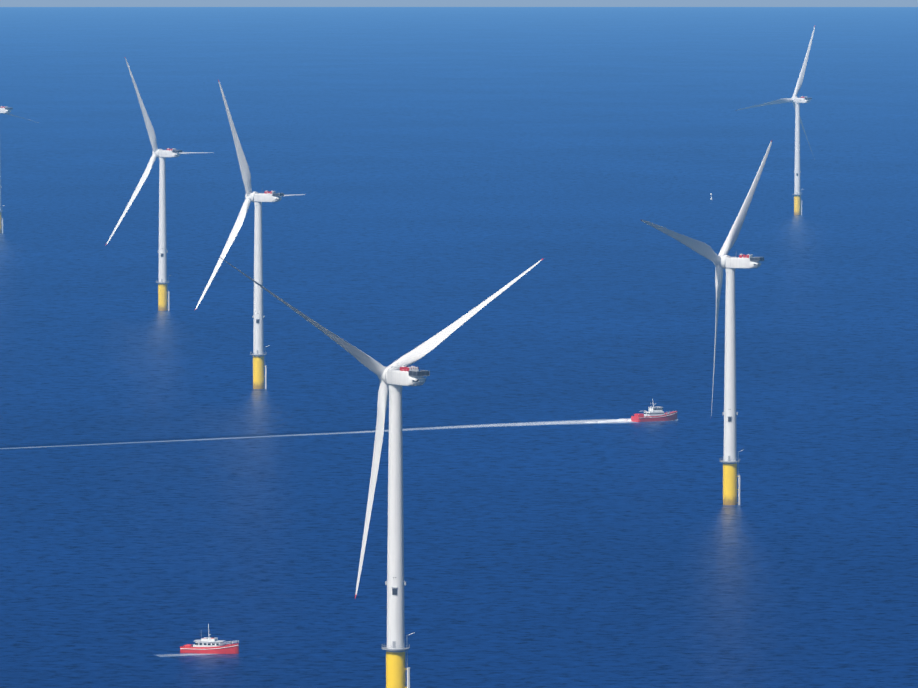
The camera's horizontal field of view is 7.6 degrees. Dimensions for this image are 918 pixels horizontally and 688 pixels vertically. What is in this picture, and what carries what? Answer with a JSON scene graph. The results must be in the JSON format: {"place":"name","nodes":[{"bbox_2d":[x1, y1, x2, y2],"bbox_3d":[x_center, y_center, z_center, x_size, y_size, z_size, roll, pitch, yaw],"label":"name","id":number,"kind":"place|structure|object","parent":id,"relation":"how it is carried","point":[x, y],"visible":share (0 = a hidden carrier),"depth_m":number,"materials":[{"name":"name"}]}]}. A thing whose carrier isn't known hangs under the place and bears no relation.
{"place":"outdoors","nodes":[
{"label":"outdoors","id":0,"kind":"place"},
{"bbox_2d":[0,7,917,687],"bbox_3d":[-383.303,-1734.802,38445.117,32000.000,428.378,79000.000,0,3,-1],"label":"sea water","id":1,"kind":"structure","parent":0,"point":[434,169],"depth_m":4384.39,"materials":[{"name":"blue liquid"}]},
{"bbox_2d":[0,106,38,232],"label":"turbine","id":2,"kind":"object","parent":1,"relation":"on","point":[5,110],"visible":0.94,"depth_m":6165.92,"materials":[{"name":"grey metal"}]},
{"bbox_2d":[106,58,208,310],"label":"turbine","id":3,"kind":"object","parent":1,"relation":"on","point":[161,155],"visible":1,"depth_m":4818.82,"materials":[{"name":"grey metal"}]},
{"bbox_2d":[159,653,212,656],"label":"wake boat","id":4,"kind":"object","parent":1,"relation":"on","point":[186,654],"visible":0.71,"depth_m":2457.69,"materials":[{"name":"white liquid"}]},
{"bbox_2d":[180,624,238,653],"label":"boat","id":5,"kind":"object","parent":1,"relation":"on","point":[208,645],"visible":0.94,"depth_m":2460.77,"materials":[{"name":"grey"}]},
{"bbox_2d":[195,80,305,388],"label":"turbine","id":6,"kind":"object","parent":1,"relation":"on","point":[257,199],"visible":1,"depth_m":3950.25,"materials":[{"name":"grey metal"}]},
{"bbox_2d":[8,419,608,448],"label":"boat wake","id":7,"kind":"object","parent":1,"relation":"on","point":[311,434],"visible":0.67,"depth_m":3588.34,"materials":[{"name":"white liquid"}]},
{"bbox_2d":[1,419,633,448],"bbox_3d":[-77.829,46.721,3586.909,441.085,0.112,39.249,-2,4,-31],"label":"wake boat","id":8,"kind":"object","parent":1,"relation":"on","point":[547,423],"visible":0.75,"depth_m":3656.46,"materials":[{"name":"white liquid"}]},
{"bbox_2d":[221,258,542,687],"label":"turbine","id":9,"kind":"object","parent":1,"relation":"on","point":[396,376],"visible":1,"depth_m":2280.25,"materials":[{"name":"grey metal"}]},
{"bbox_2d":[585,419,630,422],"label":"boat wake","id":10,"kind":"object","parent":1,"relation":"on","point":[621,420],"visible":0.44,"depth_m":3678.00,"materials":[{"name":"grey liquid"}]},
{"bbox_2d":[631,398,676,421],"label":"boat","id":11,"kind":"object","parent":1,"relation":"on","point":[654,414],"visible":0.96,"depth_m":3681.47,"materials":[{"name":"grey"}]},
{"bbox_2d":[641,140,771,504],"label":"turbine","id":12,"kind":"object","parent":1,"relation":"on","point":[722,260],"visible":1,"depth_m":3120.79,"materials":[{"name":"grey metal"}]},
{"bbox_2d":[736,26,814,214],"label":"turbine","id":13,"kind":"object","parent":1,"relation":"on","point":[796,102],"visible":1,"depth_m":6593.41,"materials":[{"name":"grey metal"}]},
{"bbox_2d":[0,0,917,6],"label":"sky","id":14,"kind":"structure","parent":0,"point":[3,3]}
]}

